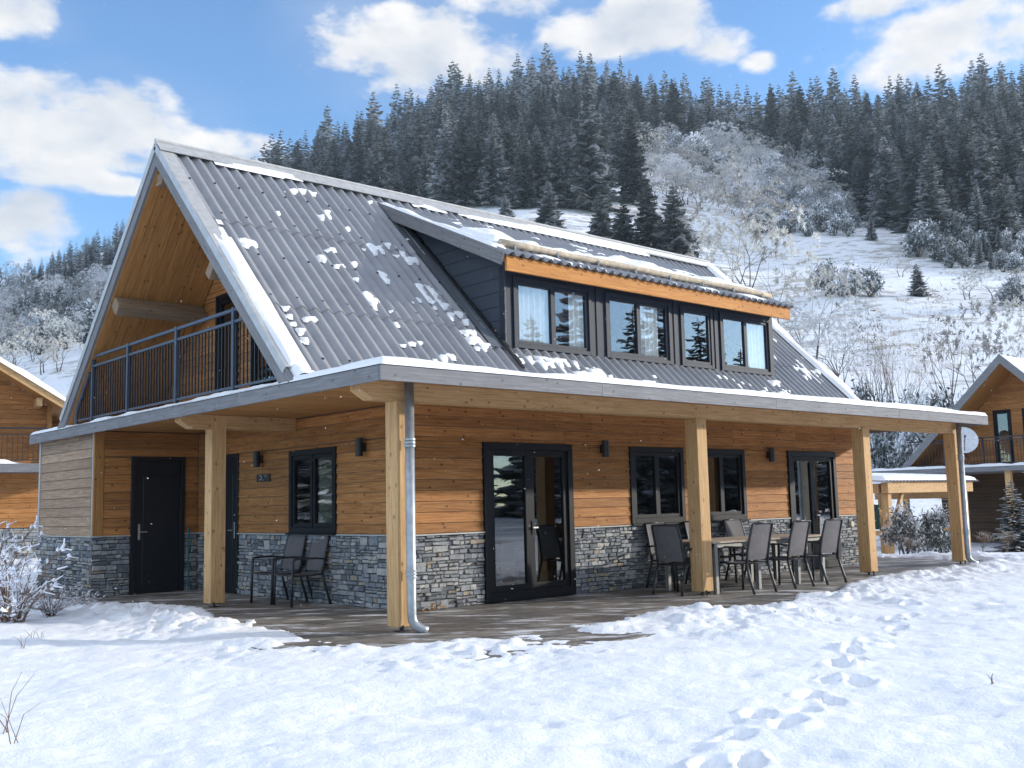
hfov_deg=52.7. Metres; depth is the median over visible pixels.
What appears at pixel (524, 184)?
spruce tree
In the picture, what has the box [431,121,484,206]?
spruce tree
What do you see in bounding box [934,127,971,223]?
spruce tree
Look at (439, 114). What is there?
spruce tree
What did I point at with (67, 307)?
frosted tree
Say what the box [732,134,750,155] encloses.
frosted tree
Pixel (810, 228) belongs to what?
frosted shrub
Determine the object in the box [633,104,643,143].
spruce tree
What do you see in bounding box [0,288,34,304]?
frosted tree
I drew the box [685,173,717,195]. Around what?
frosted tree
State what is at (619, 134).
spruce tree
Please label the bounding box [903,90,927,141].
spruce tree
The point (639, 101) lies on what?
spruce tree
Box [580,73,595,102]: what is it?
spruce tree
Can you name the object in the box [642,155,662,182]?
frosted tree
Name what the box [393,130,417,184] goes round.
spruce tree
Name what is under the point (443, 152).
spruce tree
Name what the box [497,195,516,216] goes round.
spruce tree
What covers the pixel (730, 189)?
frosted tree
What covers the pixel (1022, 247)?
frosted shrub
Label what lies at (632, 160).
spruce tree
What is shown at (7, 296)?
frosted tree
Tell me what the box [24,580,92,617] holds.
snowy bush
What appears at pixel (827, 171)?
frosted tree
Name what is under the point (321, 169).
spruce tree
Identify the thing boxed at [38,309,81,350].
frosted tree
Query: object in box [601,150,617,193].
spruce tree
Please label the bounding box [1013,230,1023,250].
frosted shrub
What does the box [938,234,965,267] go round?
frosted shrub
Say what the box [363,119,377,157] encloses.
spruce tree
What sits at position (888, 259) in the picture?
frosted shrub
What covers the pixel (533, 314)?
curtain
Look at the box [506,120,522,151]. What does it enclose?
spruce tree
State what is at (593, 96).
spruce tree
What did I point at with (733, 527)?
armchair
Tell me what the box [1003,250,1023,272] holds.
frosted shrub
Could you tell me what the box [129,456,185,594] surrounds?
door
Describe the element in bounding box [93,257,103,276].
spruce tree
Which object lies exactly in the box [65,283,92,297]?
frosted tree
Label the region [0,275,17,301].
frosted tree
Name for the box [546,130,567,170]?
spruce tree
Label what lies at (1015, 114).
spruce tree
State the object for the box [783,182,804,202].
frosted tree
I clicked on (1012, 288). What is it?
frosted shrub
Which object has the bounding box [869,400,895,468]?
snowy shrub
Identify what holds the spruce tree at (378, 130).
on the hillside
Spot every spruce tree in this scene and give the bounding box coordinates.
[32,268,36,279]
[36,266,44,287]
[62,264,67,278]
[64,259,75,283]
[75,255,81,274]
[76,247,93,280]
[86,245,96,271]
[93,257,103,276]
[100,251,108,269]
[105,253,112,271]
[111,244,118,263]
[268,143,285,166]
[289,141,307,171]
[306,134,328,172]
[307,160,315,172]
[314,152,327,175]
[326,144,344,179]
[328,138,342,164]
[341,140,353,170]
[343,134,368,183]
[343,160,350,179]
[349,136,366,162]
[351,120,365,150]
[362,130,393,189]
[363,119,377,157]
[365,147,373,169]
[374,127,380,141]
[378,127,397,184]
[381,125,397,167]
[390,166,404,192]
[393,109,435,186]
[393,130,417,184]
[394,115,408,156]
[394,118,410,183]
[401,160,420,195]
[408,107,433,142]
[411,101,429,128]
[415,144,433,197]
[422,103,430,125]
[422,115,431,150]
[423,105,454,200]
[426,137,438,182]
[427,93,444,132]
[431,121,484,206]
[432,103,444,144]
[443,90,458,127]
[443,97,455,123]
[447,106,457,138]
[449,119,455,146]
[458,89,474,122]
[458,90,475,124]
[462,94,479,141]
[467,123,486,193]
[468,126,474,157]
[473,115,511,206]
[475,91,479,109]
[475,91,488,124]
[479,113,512,188]
[483,101,499,138]
[485,79,500,121]
[486,91,505,137]
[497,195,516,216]
[499,113,518,185]
[500,89,507,114]
[504,91,524,135]
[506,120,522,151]
[506,144,529,203]
[508,144,544,208]
[509,136,535,182]
[517,113,528,148]
[521,101,531,135]
[526,86,549,147]
[528,125,547,157]
[529,133,548,203]
[533,181,567,228]
[537,124,575,208]
[539,86,550,111]
[543,107,562,157]
[546,104,557,131]
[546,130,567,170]
[549,87,557,114]
[555,82,568,120]
[556,89,568,133]
[559,84,621,211]
[561,94,583,143]
[562,122,576,162]
[565,78,580,118]
[565,138,573,177]
[569,79,580,103]
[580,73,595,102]
[586,191,614,237]
[587,81,600,122]
[595,74,611,114]
[598,98,609,126]
[598,114,611,155]
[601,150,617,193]
[603,138,619,186]
[606,71,622,114]
[607,84,625,133]
[607,102,626,180]
[609,115,616,142]
[609,202,639,243]
[615,111,658,204]
[619,81,629,122]
[622,111,643,166]
[623,94,647,152]
[629,182,673,250]
[630,82,648,118]
[631,76,651,125]
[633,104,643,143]
[648,83,667,138]
[659,185,701,257]
[662,79,673,115]
[662,84,693,138]
[686,104,700,137]
[700,89,725,140]
[758,87,780,148]
[774,99,788,149]
[778,98,806,160]
[782,141,796,174]
[791,128,814,175]
[796,85,813,131]
[802,124,826,180]
[808,114,818,146]
[817,115,844,185]
[819,103,828,133]
[821,108,840,142]
[825,154,848,197]
[828,111,861,184]
[834,106,840,124]
[836,105,846,139]
[839,115,846,148]
[845,158,858,204]
[847,133,877,219]
[848,105,857,131]
[850,121,885,171]
[856,92,874,131]
[857,124,864,147]
[861,136,906,227]
[864,216,877,239]
[870,100,891,151]
[871,94,892,143]
[872,133,881,166]
[884,136,930,232]
[887,85,910,128]
[887,96,902,143]
[890,144,904,184]
[893,119,908,167]
[898,112,908,132]
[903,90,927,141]
[907,144,959,245]
[912,82,926,118]
[917,137,925,162]
[919,111,930,150]
[921,104,948,153]
[923,105,950,175]
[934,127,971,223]
[936,101,945,121]
[937,94,946,118]
[943,89,968,137]
[944,178,972,226]
[946,139,958,168]
[948,110,962,156]
[950,88,964,119]
[950,118,995,215]
[960,129,1003,224]
[961,95,970,118]
[963,118,983,158]
[965,99,978,128]
[967,180,989,243]
[972,105,999,152]
[973,64,997,113]
[974,100,983,117]
[977,119,1004,177]
[982,103,992,123]
[983,91,997,115]
[983,182,1023,251]
[990,105,1003,147]
[993,172,1018,217]
[994,70,1011,107]
[994,126,1022,203]
[997,101,1012,129]
[998,120,1011,157]
[1000,91,1007,113]
[1002,122,1023,180]
[1007,85,1023,125]
[1007,101,1023,133]
[1011,157,1023,230]
[1016,113,1023,148]
[1019,75,1023,111]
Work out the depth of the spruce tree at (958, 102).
422.45 m
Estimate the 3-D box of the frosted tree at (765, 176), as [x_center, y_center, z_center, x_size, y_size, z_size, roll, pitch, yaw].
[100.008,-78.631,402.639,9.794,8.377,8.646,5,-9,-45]
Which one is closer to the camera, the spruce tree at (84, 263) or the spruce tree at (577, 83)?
the spruce tree at (84, 263)
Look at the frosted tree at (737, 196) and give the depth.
328.27 m
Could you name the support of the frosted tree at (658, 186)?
on the hillside
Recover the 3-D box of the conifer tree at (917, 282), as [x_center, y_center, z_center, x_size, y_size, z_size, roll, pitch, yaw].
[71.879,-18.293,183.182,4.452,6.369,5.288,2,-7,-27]
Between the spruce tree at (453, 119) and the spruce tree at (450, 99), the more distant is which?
the spruce tree at (450, 99)
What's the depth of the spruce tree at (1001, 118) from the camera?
384.98 m
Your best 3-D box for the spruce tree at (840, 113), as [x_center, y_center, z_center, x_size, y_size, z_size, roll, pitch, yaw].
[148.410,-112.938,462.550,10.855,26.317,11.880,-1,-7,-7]
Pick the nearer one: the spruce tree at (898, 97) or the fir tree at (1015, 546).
the fir tree at (1015, 546)
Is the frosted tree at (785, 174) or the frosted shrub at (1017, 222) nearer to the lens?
the frosted shrub at (1017, 222)
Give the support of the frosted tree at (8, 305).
on the hillside
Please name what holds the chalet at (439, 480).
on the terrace
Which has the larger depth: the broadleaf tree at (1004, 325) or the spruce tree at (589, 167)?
the spruce tree at (589, 167)
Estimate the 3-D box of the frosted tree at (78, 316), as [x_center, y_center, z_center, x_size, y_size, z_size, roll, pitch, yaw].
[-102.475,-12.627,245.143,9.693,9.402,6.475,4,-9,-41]
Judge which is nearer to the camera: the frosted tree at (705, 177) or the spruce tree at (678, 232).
the spruce tree at (678, 232)
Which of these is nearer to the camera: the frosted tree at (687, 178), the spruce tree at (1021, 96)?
the frosted tree at (687, 178)
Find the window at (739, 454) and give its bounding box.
[707,449,750,521]
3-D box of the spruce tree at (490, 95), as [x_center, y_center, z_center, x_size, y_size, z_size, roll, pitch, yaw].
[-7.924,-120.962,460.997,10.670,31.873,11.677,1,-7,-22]
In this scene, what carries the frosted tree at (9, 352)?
on the hillside
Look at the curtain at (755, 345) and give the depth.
19.62 m
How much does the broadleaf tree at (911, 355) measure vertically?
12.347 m
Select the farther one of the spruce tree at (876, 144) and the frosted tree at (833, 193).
the spruce tree at (876, 144)
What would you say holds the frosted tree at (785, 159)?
on the hillside
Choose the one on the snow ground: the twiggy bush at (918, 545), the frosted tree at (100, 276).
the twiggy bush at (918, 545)
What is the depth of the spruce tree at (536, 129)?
381.33 m
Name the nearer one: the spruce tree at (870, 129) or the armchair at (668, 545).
the armchair at (668, 545)
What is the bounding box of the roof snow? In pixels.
[29,161,986,435]
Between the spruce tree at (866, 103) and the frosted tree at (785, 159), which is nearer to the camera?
the frosted tree at (785, 159)
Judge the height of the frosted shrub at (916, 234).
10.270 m
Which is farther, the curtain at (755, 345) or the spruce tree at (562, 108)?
the spruce tree at (562, 108)
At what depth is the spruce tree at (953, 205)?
270.57 m
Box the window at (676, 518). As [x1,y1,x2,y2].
[628,446,685,525]
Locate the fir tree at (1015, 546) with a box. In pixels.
[985,480,1023,552]
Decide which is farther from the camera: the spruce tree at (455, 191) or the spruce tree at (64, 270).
the spruce tree at (64, 270)
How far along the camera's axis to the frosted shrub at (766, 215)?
303.62 m
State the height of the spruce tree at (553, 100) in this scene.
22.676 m
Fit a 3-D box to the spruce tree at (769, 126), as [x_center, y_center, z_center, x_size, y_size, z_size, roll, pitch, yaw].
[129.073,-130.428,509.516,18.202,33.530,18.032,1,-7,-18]
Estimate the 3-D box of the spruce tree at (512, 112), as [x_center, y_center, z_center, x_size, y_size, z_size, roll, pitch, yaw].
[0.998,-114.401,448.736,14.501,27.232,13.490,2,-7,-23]
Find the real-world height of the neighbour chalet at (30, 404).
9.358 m
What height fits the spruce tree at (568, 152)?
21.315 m
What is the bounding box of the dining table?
[665,534,825,593]
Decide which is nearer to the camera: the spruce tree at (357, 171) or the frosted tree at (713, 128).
the spruce tree at (357, 171)
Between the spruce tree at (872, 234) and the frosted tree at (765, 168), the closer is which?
the spruce tree at (872, 234)
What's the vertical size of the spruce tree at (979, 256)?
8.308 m
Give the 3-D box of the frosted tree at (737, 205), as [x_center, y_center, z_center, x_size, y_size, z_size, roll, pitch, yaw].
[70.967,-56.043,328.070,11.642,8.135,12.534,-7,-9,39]
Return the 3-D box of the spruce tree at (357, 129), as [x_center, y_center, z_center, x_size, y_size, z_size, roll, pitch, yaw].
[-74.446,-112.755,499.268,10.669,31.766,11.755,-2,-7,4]
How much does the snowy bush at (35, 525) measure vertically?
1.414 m
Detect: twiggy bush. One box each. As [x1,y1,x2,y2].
[888,534,910,554]
[907,538,924,551]
[977,531,993,551]
[997,531,1022,552]
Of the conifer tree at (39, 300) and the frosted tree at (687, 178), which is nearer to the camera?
the conifer tree at (39, 300)
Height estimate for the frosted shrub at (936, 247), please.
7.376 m
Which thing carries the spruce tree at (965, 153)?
on the hillside
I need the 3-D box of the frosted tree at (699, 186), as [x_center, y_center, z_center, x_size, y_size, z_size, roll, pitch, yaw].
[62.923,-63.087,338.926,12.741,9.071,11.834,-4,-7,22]
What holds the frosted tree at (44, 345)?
on the hillside
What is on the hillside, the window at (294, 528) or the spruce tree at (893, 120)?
the spruce tree at (893, 120)
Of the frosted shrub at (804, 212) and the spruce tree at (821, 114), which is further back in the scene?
the spruce tree at (821, 114)
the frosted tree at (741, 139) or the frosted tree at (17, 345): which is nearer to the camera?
the frosted tree at (17, 345)
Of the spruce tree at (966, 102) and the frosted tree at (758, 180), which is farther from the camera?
the spruce tree at (966, 102)
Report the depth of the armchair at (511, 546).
16.02 m
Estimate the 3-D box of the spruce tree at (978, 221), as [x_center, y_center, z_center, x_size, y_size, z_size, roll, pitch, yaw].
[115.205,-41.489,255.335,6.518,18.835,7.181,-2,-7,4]
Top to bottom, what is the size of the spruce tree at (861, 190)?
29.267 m
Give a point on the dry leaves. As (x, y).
(432, 608)
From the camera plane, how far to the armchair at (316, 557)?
14.67 m
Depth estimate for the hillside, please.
194.02 m
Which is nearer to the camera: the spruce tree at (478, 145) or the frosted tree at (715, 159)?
the spruce tree at (478, 145)
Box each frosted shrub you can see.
[745,210,761,232]
[755,203,776,232]
[770,201,803,233]
[795,215,817,236]
[797,206,812,222]
[806,258,842,295]
[809,199,834,231]
[825,211,842,235]
[827,193,851,221]
[827,260,872,297]
[838,210,857,236]
[844,207,861,227]
[860,266,884,296]
[877,251,913,276]
[900,218,938,257]
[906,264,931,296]
[922,218,948,250]
[926,233,948,261]
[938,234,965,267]
[939,267,996,299]
[942,209,971,242]
[955,226,983,256]
[955,245,972,267]
[956,263,1017,303]
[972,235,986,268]
[973,229,991,251]
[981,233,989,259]
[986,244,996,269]
[990,213,1023,233]
[990,272,1023,306]
[991,248,1011,271]
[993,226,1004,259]
[999,227,1016,253]
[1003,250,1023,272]
[1008,244,1022,267]
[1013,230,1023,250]
[1017,242,1023,261]
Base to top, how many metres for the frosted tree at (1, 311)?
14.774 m
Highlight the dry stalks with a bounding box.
[0,587,993,743]
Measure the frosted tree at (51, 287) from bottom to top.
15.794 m
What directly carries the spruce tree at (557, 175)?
on the hillside
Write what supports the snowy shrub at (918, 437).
on the hillside
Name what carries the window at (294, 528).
in the chalet at (439, 480)
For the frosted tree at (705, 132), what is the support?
on the hillside
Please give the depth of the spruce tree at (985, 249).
238.65 m
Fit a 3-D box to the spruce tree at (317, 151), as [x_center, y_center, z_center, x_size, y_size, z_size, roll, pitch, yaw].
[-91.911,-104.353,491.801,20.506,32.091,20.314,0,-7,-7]
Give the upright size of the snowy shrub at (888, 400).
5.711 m
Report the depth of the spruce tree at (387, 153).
402.26 m
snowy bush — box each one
[0,515,49,594]
[0,538,78,622]
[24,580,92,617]
[63,591,105,604]
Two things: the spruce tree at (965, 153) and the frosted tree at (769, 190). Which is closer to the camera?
the spruce tree at (965, 153)
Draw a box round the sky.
[0,0,1023,278]
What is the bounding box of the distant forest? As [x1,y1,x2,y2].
[2,43,1023,286]
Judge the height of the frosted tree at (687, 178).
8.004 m
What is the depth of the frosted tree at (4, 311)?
353.98 m
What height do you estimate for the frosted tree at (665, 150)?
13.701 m
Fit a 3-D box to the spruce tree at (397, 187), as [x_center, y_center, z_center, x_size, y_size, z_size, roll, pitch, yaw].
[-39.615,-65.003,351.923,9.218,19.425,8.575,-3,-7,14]
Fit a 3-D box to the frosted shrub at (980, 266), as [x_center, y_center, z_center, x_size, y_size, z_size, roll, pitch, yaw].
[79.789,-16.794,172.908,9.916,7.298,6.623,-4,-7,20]
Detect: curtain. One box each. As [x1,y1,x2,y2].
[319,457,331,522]
[518,285,548,343]
[568,294,583,347]
[640,306,658,356]
[746,323,764,368]
[797,461,811,553]
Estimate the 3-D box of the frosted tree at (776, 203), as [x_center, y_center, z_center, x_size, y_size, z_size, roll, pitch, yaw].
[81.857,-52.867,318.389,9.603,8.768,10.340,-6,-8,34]
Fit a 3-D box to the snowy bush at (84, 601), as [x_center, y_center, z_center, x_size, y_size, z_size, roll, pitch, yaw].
[-6.134,3.068,14.707,0.636,0.256,0.639,-4,-7,25]
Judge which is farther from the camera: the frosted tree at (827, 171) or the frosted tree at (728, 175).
the frosted tree at (728, 175)
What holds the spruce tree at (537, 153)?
on the hillside
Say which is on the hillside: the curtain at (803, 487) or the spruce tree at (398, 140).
the spruce tree at (398, 140)
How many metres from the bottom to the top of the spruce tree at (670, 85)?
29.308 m
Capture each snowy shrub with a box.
[2,292,31,327]
[23,314,43,341]
[25,292,40,321]
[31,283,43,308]
[39,284,56,307]
[43,310,64,339]
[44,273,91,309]
[52,293,58,310]
[52,293,83,329]
[58,320,71,349]
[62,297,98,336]
[67,302,81,342]
[80,307,90,343]
[94,291,100,303]
[851,375,884,437]
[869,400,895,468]
[871,389,895,439]
[884,431,918,468]
[889,386,935,467]
[899,383,925,403]
[925,383,954,408]
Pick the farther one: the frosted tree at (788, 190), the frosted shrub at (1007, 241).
the frosted tree at (788, 190)
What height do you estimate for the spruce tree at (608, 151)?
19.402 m
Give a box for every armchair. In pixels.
[250,535,307,604]
[273,533,331,607]
[495,526,524,584]
[644,522,689,589]
[651,524,709,595]
[683,521,737,583]
[718,522,777,594]
[723,519,774,580]
[760,520,814,588]
[791,518,846,584]
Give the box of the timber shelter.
[872,473,978,553]
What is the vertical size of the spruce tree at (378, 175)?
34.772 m
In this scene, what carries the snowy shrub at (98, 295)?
on the hillside
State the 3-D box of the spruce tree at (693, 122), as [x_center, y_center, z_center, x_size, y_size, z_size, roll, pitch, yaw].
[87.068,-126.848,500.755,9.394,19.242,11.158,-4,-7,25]
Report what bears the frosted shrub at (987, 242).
on the hillside
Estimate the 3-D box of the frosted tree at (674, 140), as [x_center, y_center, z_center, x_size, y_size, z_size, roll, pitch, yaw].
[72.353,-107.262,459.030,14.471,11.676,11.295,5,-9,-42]
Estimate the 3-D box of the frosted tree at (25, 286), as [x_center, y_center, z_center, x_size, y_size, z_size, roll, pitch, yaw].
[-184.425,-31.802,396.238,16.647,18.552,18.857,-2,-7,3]
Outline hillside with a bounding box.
[0,100,1023,559]
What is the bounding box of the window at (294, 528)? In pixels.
[285,446,336,534]
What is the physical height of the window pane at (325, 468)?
1.400 m
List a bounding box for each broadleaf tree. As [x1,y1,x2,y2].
[683,155,804,287]
[688,207,793,283]
[723,205,826,323]
[772,256,877,359]
[788,296,886,382]
[839,314,898,402]
[841,297,955,403]
[900,274,981,403]
[916,296,1015,388]
[985,289,1023,357]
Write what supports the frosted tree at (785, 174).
on the hillside
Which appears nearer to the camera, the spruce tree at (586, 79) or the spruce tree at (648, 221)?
the spruce tree at (648, 221)
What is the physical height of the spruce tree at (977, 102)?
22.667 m
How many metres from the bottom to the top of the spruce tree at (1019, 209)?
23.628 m
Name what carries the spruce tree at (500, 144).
on the hillside
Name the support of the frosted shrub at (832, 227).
on the hillside
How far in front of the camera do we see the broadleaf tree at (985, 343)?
82.16 m
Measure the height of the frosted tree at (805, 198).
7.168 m
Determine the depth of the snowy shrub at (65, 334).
258.26 m
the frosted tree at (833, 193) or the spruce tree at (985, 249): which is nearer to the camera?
the spruce tree at (985, 249)
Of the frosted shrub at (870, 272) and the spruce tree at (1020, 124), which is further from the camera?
the spruce tree at (1020, 124)
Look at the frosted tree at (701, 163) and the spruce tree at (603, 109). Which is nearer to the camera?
the frosted tree at (701, 163)
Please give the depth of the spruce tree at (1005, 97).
445.09 m
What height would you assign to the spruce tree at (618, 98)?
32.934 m
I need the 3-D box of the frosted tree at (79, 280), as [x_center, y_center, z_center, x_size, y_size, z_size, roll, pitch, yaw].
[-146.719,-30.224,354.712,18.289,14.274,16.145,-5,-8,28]
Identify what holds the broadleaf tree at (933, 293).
on the hillside
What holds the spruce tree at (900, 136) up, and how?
on the hillside
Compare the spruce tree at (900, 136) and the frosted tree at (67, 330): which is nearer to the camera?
the frosted tree at (67, 330)
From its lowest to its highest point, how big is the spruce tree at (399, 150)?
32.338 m
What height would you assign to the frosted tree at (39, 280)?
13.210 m
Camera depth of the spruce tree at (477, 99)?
511.31 m
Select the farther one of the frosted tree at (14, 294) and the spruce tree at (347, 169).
the spruce tree at (347, 169)
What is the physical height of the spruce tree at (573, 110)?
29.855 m
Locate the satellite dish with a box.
[955,427,978,459]
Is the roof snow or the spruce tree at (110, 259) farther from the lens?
the spruce tree at (110, 259)
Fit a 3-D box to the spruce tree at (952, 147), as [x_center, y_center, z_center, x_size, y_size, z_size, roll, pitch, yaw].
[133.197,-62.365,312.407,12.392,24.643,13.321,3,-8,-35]
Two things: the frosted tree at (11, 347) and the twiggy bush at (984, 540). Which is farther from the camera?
the frosted tree at (11, 347)
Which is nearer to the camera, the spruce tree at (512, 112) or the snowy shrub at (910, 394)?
the snowy shrub at (910, 394)
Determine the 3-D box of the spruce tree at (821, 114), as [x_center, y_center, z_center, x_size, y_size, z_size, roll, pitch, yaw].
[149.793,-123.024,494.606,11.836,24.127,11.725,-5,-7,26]
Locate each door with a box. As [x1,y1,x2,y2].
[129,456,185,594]
[215,293,238,392]
[225,453,239,593]
[250,337,258,386]
[481,442,576,603]
[786,451,841,570]
[992,409,1013,463]
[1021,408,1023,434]
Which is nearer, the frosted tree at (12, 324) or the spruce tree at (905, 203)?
the spruce tree at (905, 203)
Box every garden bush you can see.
[878,500,926,553]
[917,509,950,552]
[926,504,950,552]
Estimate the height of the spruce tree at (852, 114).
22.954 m
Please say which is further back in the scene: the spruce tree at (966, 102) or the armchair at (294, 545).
the spruce tree at (966, 102)
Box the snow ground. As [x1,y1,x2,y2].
[0,551,1023,767]
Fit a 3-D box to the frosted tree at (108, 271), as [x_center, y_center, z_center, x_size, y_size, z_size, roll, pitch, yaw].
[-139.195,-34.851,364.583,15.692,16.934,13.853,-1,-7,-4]
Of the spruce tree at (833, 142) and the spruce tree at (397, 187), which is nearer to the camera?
the spruce tree at (397, 187)
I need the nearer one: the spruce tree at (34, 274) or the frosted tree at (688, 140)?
the frosted tree at (688, 140)
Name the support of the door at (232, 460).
in the chalet at (439, 480)
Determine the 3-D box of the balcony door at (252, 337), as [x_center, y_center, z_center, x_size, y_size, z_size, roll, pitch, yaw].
[-3.641,-0.611,15.593,0.100,2.020,1.120,5,-9,-41]
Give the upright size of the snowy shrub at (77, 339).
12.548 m
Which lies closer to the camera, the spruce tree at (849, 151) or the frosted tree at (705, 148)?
the spruce tree at (849, 151)
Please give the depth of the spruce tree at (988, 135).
300.20 m
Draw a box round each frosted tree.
[0,260,21,281]
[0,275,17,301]
[0,275,46,309]
[0,287,27,303]
[0,288,30,309]
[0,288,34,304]
[0,296,41,319]
[0,300,15,325]
[0,306,18,318]
[0,312,23,338]
[0,314,23,326]
[0,321,39,365]
[0,323,20,353]
[0,336,35,366]
[0,347,15,364]
[2,315,18,337]
[3,267,41,300]
[10,317,28,341]
[14,325,51,361]
[16,312,59,355]
[16,316,31,329]
[18,328,71,374]
[20,276,53,289]
[20,302,53,321]
[27,274,89,311]
[29,307,88,358]
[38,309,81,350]
[39,279,68,300]
[39,302,49,315]
[39,335,82,371]
[43,280,92,297]
[53,286,97,317]
[57,311,87,340]
[60,272,104,294]
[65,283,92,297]
[66,300,90,317]
[71,284,94,299]
[75,263,104,289]
[79,285,104,311]
[82,303,98,329]
[85,269,106,289]
[92,264,111,287]
[636,121,663,152]
[637,129,666,152]
[642,152,665,175]
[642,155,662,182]
[643,151,664,171]
[645,138,688,174]
[648,168,674,189]
[648,176,665,195]
[649,180,669,202]
[652,127,667,142]
[653,162,681,194]
[654,122,678,148]
[654,166,688,188]
[656,152,683,178]
[658,159,696,188]
[659,171,708,204]
[662,170,697,200]
[665,130,685,152]
[667,159,686,173]
[674,144,709,170]
[675,131,708,159]
[675,143,702,167]
[677,169,694,186]
[682,135,715,164]
[682,180,721,203]
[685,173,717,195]
[688,175,721,208]
[689,152,713,172]
[690,126,722,144]
[693,168,713,189]
[694,120,740,147]
[694,176,732,200]
[694,182,732,205]
[704,150,727,175]
[704,174,736,199]
[705,143,751,176]
[707,160,745,174]
[708,171,740,192]
[709,131,747,152]
[714,163,748,181]
[715,130,764,152]
[715,141,759,169]
[715,181,748,205]
[716,197,747,215]
[721,157,755,183]
[723,189,757,215]
[724,153,756,177]
[729,147,775,174]
[729,185,742,202]
[730,134,773,162]
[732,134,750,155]
[733,170,756,187]
[734,148,769,167]
[735,194,770,212]
[739,138,776,165]
[740,139,771,163]
[742,162,767,184]
[743,186,763,206]
[747,174,768,190]
[750,177,773,193]
[752,162,784,182]
[753,161,792,183]
[756,171,774,185]
[757,155,787,179]
[758,177,788,202]
[759,195,783,217]
[760,199,791,216]
[764,144,794,158]
[767,156,802,181]
[767,170,799,197]
[768,181,804,203]
[772,160,817,190]
[782,163,807,181]
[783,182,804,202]
[788,149,810,166]
[789,198,808,216]
[791,152,822,177]
[792,192,819,211]
[794,169,847,191]
[795,165,822,179]
[797,187,815,207]
[798,198,827,209]
[800,166,829,192]
[803,181,818,191]
[803,196,823,212]
[806,184,842,207]
[807,191,851,213]
[816,202,855,217]
[818,185,852,202]
[818,195,844,218]
[830,196,858,210]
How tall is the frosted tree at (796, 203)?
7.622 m
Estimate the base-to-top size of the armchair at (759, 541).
1.011 m
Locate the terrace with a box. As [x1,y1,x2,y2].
[7,557,982,660]
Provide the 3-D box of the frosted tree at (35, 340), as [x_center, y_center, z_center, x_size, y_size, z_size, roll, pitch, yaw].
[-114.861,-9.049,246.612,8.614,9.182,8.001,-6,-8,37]
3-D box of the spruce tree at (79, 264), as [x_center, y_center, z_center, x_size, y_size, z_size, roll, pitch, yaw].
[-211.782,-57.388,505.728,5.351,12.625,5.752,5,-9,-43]
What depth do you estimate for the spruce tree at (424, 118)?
419.86 m
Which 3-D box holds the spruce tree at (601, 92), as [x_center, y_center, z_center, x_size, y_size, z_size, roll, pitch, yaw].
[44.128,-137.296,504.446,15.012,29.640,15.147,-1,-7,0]
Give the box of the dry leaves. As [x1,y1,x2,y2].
[418,603,445,611]
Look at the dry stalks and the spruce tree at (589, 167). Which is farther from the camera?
the spruce tree at (589, 167)
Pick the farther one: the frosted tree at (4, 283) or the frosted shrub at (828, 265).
the frosted tree at (4, 283)
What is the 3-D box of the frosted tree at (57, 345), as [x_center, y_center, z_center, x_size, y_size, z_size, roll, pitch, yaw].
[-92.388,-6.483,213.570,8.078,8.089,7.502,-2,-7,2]
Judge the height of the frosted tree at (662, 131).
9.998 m
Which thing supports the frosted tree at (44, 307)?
on the hillside
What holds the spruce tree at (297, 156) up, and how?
on the hillside
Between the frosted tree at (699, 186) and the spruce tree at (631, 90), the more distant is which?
the spruce tree at (631, 90)
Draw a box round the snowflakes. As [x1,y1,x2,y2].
[8,0,1023,611]
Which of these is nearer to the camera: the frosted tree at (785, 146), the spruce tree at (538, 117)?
the spruce tree at (538, 117)
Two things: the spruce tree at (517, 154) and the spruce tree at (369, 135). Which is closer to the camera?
the spruce tree at (517, 154)
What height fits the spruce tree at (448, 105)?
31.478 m
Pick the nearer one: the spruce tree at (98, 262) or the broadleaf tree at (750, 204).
the broadleaf tree at (750, 204)
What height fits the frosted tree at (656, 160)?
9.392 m
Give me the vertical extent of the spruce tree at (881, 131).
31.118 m
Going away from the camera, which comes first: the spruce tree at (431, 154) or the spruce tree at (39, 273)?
the spruce tree at (431, 154)
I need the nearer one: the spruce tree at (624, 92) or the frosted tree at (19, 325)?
the frosted tree at (19, 325)
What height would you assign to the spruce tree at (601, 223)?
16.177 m
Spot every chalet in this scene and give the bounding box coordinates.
[0,357,65,558]
[29,138,987,632]
[872,354,1023,547]
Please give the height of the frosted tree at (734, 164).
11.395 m
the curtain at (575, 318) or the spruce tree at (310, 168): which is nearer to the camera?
the curtain at (575, 318)
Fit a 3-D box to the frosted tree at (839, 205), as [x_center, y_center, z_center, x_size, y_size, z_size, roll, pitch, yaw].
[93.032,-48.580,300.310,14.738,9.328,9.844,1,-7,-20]
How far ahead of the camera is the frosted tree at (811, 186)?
362.18 m
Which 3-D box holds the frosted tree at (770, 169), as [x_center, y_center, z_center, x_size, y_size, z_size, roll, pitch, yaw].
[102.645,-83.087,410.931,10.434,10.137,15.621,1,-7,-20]
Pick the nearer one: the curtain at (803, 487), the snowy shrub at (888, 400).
the curtain at (803, 487)
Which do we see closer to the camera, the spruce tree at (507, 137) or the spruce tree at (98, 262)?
the spruce tree at (507, 137)
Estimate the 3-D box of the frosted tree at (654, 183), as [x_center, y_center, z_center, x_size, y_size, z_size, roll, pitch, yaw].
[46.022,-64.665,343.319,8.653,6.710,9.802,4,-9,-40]
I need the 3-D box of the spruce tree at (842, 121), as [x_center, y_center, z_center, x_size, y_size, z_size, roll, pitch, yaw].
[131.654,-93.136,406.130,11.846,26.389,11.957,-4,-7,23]
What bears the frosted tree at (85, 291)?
on the hillside

